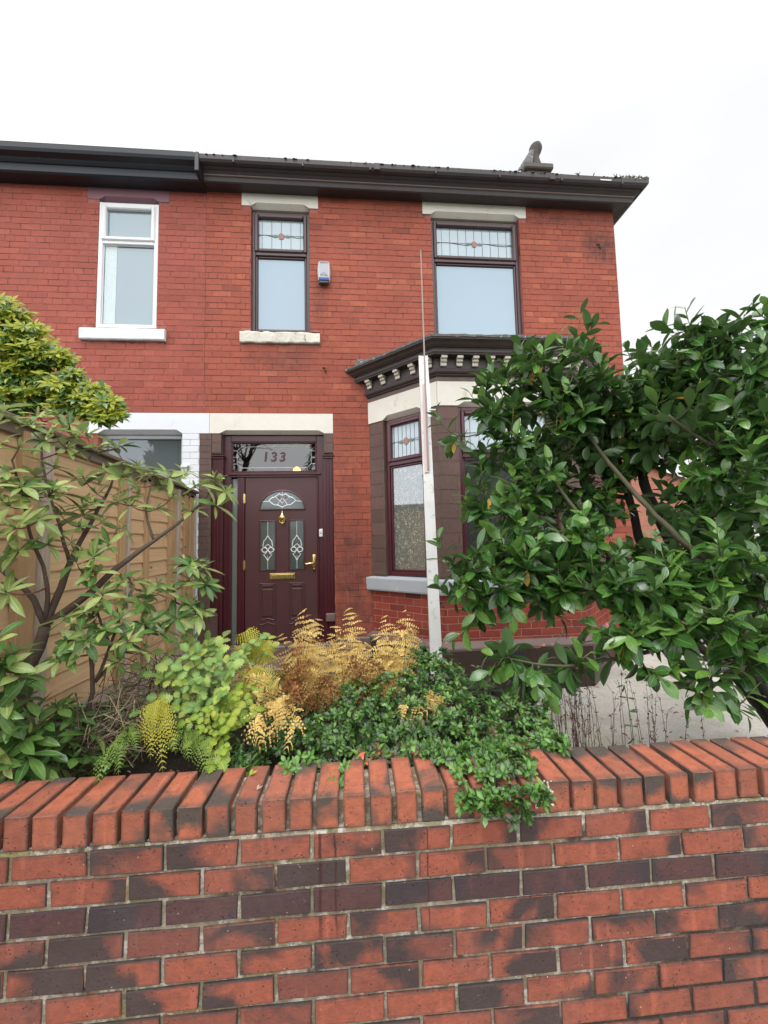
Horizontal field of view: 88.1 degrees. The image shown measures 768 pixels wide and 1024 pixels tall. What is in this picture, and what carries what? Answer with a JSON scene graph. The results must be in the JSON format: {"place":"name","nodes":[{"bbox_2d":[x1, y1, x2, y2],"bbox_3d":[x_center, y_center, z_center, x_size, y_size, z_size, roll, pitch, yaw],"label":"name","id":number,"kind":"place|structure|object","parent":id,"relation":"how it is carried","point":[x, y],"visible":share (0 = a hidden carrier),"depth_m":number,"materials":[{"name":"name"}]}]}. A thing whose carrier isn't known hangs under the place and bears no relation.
{"place":"outdoors","nodes":[
{"label":"outdoors","id":0,"kind":"place"},
{"bbox_2d":[132,684,181,704],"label":"neighbour ground","id":1,"kind":"structure","parent":0,"point":[158,691],"depth_m":3.94,"materials":[{"name":"soil"}]},
{"bbox_2d":[0,292,131,429],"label":"yellow green shrub","id":2,"kind":"object","parent":1,"relation":"on","point":[30,362],"visible":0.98,"depth_m":3.17,"materials":[{"name":"green plant"}]},
{"bbox_2d":[0,140,209,641],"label":"brick house","id":3,"kind":"structure","parent":1,"relation":"on","point":[103,261],"depth_m":4.80,"materials":[{"name":"brick"}]},
{"bbox_2d":[96,202,158,328],"bbox_3d":[-3.135,-3.021,4.877,0.703,1.610,0.078,-1,-4,-5],"label":"window","id":4,"kind":"structure","parent":3,"relation":"in","point":[127,273],"depth_m":4.88,"materials":[{"name":"white"}]},
{"bbox_2d":[1,680,547,783],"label":"soil","id":5,"kind":"structure","parent":0,"point":[176,761],"depth_m":1.99,"materials":[{"name":"brown soil"}]},
{"bbox_2d":[0,409,199,728],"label":"timber fence","id":6,"kind":"object","parent":5,"relation":"on","point":[175,542],"visible":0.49,"depth_m":2.80,"materials":[{"name":"brown wood"}]},
{"bbox_2d":[27,552,223,756],"bbox_3d":[-1.110,0.629,1.786,0.699,0.908,0.413,-1,-4,-5],"label":"rhododendron bush","id":7,"kind":"object","parent":5,"relation":"on","point":[69,648],"visible":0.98,"depth_m":1.75,"materials":[{"name":"green plant"}]},
{"bbox_2d":[63,637,195,773],"bbox_3d":[-1.171,0.899,1.899,0.484,0.508,0.582,-1,-4,-5],"label":"shrub","id":8,"kind":"object","parent":5,"relation":"on","point":[121,696],"visible":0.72,"depth_m":1.81,"materials":[{"name":"plant"}]},
{"bbox_2d":[129,628,279,735],"bbox_3d":[-0.819,0.792,1.841,0.672,0.474,0.415,0,-5,-21],"label":"lobed leaf plant","id":9,"kind":"object","parent":5,"relation":"on","point":[195,679],"visible":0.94,"depth_m":1.80,"materials":[{"name":"green plant"}]},
{"bbox_2d":[171,667,266,773],"bbox_3d":[-0.677,0.902,1.729,0.354,0.310,0.423,-4,-5,29],"label":"lobed leaf plant","id":10,"kind":"object","parent":5,"relation":"on","point":[225,722],"visible":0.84,"depth_m":1.68,"materials":[{"name":"green plant"}]},
{"bbox_2d":[232,626,278,698],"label":"fern","id":11,"kind":"object","parent":5,"relation":"on","point":[256,653],"visible":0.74,"depth_m":1.99,"materials":[{"name":"plant"}]},
{"bbox_2d":[0,665,534,783],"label":"ground cover","id":12,"kind":"object","parent":5,"relation":"on","point":[486,686],"visible":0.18,"depth_m":2.02,"materials":[{"name":"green plant"}]},
{"bbox_2d":[0,619,107,785],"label":"rhododendron bush","id":13,"kind":"object","parent":12,"relation":"on","point":[16,728],"visible":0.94,"depth_m":1.56,"materials":[{"name":"green plant"}]},
{"bbox_2d":[0,400,238,759],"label":"rhododendron bush","id":14,"kind":"object","parent":12,"relation":"on","point":[27,485],"visible":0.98,"depth_m":1.85,"materials":[{"name":"green plant"}]},
{"bbox_2d":[234,663,305,753],"bbox_3d":[-0.505,0.863,1.792,0.280,0.300,0.394,1,-5,-27],"label":"dead fern","id":15,"kind":"object","parent":12,"relation":"on","point":[277,706],"visible":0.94,"depth_m":1.77,"materials":[{"name":"brown plant"}]},
{"bbox_2d":[269,607,340,724],"bbox_3d":[-0.414,0.819,2.106,0.379,0.612,0.462,-1,-4,-5],"label":"dead fern","id":16,"kind":"object","parent":12,"relation":"on","point":[301,671],"visible":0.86,"depth_m":2.08,"materials":[{"name":"brown plant"}]},
{"bbox_2d":[317,608,372,717],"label":"dead fern","id":17,"kind":"object","parent":12,"relation":"on","point":[349,666],"visible":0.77,"depth_m":2.17,"materials":[{"name":"brown plant"}]},
{"bbox_2d":[355,609,422,706],"bbox_3d":[0.015,0.800,2.218,0.426,0.521,0.268,-1,-4,-5],"label":"dead fern","id":18,"kind":"object","parent":12,"relation":"on","point":[398,665],"visible":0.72,"depth_m":2.19,"materials":[{"name":"brown plant"}]},
{"bbox_2d":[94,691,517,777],"bbox_3d":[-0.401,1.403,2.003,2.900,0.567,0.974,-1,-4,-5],"label":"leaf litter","id":19,"kind":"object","parent":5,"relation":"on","point":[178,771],"visible":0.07,"depth_m":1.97,"materials":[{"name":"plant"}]},
{"bbox_2d":[230,644,572,832],"bbox_3d":[0.119,0.974,1.861,1.389,0.513,0.980,-3,-5,22],"label":"azalea bush","id":20,"kind":"object","parent":5,"relation":"on","point":[482,758],"visible":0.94,"depth_m":1.75,"materials":[{"name":"green plant"}]},
{"bbox_2d":[397,690,448,727],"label":"dead fern","id":21,"kind":"object","parent":20,"relation":"on","point":[403,707],"visible":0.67,"depth_m":1.86,"materials":[{"name":"beige plant"}]},
{"bbox_2d":[351,726,517,769],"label":"azalea shoots","id":22,"kind":"object","parent":20,"relation":"attached to","point":[361,755],"visible":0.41,"depth_m":1.59,"materials":[{"name":"green plant"}]},
{"bbox_2d":[418,250,441,685],"bbox_3d":[0.412,-0.626,3.551,0.140,4.030,0.720,-2,-4,4],"label":"leaning board","id":23,"kind":"object","parent":5,"relation":"on","point":[435,643],"visible":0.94,"depth_m":3.50,"materials":[{"name":"white wood"}]},
{"bbox_2d":[529,652,652,750],"bbox_3d":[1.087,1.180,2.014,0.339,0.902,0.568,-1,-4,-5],"label":"dead weeds","id":24,"kind":"object","parent":5,"relation":"on","point":[596,712],"visible":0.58,"depth_m":1.95,"materials":[{"name":"brown plant"}]},
{"bbox_2d":[0,0,767,535],"label":"sky","id":25,"kind":"structure","parent":0,"point":[673,93],"materials":[{"name":"white"}]},
{"bbox_2d":[191,635,767,748],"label":"driveway","id":26,"kind":"structure","parent":0,"point":[713,728],"depth_m":3.42,"materials":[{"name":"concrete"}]},
{"bbox_2d":[164,141,648,702],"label":"brick house","id":27,"kind":"structure","parent":26,"relation":"on","point":[310,443],"depth_m":4.91,"materials":[{"name":"red brick"}]},
{"bbox_2d":[243,477,317,642],"bbox_3d":[-1.252,0.571,4.818,0.899,2.007,0.104,-1,-4,-5],"label":"door","id":28,"kind":"structure","parent":27,"relation":"in","point":[280,562],"depth_m":4.83,"materials":[{"name":"red wood"}]},
{"bbox_2d":[252,212,309,331],"bbox_3d":[-1.313,-3.048,5.079,0.730,1.615,0.078,-1,-4,-5],"label":"window","id":29,"kind":"structure","parent":27,"relation":"in","point":[280,242],"depth_m":5.08,"materials":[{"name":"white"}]},
{"bbox_2d":[317,261,330,284],"bbox_3d":[-0.758,-3.015,5.009,0.164,0.295,0.066,-1,-4,-5],"label":"alarm box","id":30,"kind":"object","parent":27,"relation":"attached to","point":[323,270],"visible":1,"depth_m":4.98,"materials":[{"name":"white plastic"}]},
{"bbox_2d":[431,220,521,334],"bbox_3d":[1.224,-2.995,5.283,1.198,1.800,0.078,-1,-4,-5],"label":"window","id":31,"kind":"structure","parent":27,"relation":"in","point":[475,266],"depth_m":5.30,"materials":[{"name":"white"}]},
{"bbox_2d":[345,334,615,688],"bbox_3d":[1.345,-0.019,4.673,3.656,3.920,1.183,-1,-4,-5],"label":"bay window","id":32,"kind":"structure","parent":27,"relation":"in","point":[398,580],"depth_m":4.38,"materials":[{"name":"brick"}]},
{"bbox_2d":[423,294,767,732],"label":"laurel bush","id":33,"kind":"object","parent":26,"relation":"on","point":[671,405],"visible":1,"depth_m":2.22,"materials":[{"name":"green plant"}]},
{"bbox_2d":[559,666,738,743],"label":"leaf litter","id":34,"kind":"object","parent":26,"relation":"on","point":[651,716],"visible":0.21,"depth_m":3.41,"materials":[{"name":"plant"}]},
{"bbox_2d":[649,697,667,741],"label":"dead weeds","id":35,"kind":"object","parent":26,"relation":"on","point":[653,737],"visible":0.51,"depth_m":1.90,"materials":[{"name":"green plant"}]},
{"bbox_2d":[644,681,704,746],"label":"dead weeds","id":36,"kind":"object","parent":26,"relation":"on","point":[703,735],"visible":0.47,"depth_m":2.15,"materials":[{"name":"brown plant"}]},
{"bbox_2d":[643,528,755,543],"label":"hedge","id":37,"kind":"object","parent":26,"relation":"on","point":[655,531],"visible":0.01,"depth_m":7.96,"materials":[{"name":"green plant"}]},
{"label":"pavement","id":38,"kind":"structure","parent":0,"visible":0},
{"bbox_2d":[0,735,767,1023],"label":"garden wall","id":39,"kind":"structure","parent":38,"relation":"on","point":[621,884],"depth_m":1.32,"materials":[{"name":"red brick"}]},
{"bbox_2d":[93,721,139,785],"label":"fern","id":40,"kind":"object","parent":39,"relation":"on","point":[120,736],"visible":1,"depth_m":1.51,"materials":[{"name":"green plant"}]},
{"bbox_2d":[137,693,177,770],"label":"fern","id":41,"kind":"object","parent":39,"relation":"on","point":[156,711],"visible":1,"depth_m":1.56,"materials":[{"name":"green plant"}]},
{"bbox_2d":[167,723,213,776],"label":"fern","id":42,"kind":"object","parent":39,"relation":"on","point":[193,740],"visible":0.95,"depth_m":1.55,"materials":[{"name":"green plant"}]},
{"bbox_2d":[278,749,314,774],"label":"green sprig","id":43,"kind":"object","parent":39,"relation":"on","point":[287,764],"visible":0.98,"depth_m":1.51,"materials":[{"name":"green plant"}]},
{"bbox_2d":[327,758,350,786],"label":"green sprig","id":44,"kind":"object","parent":39,"relation":"on","point":[342,769],"visible":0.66,"depth_m":1.48,"materials":[{"name":"green plant"}]},
{"label":"ground","id":45,"kind":"structure","parent":0,"visible":0},
{"bbox_2d":[631,466,686,548],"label":"brick house","id":46,"kind":"structure","parent":45,"relation":"on","point":[643,518],"depth_m":20.28,"materials":[{"name":"brick"}]}
]}

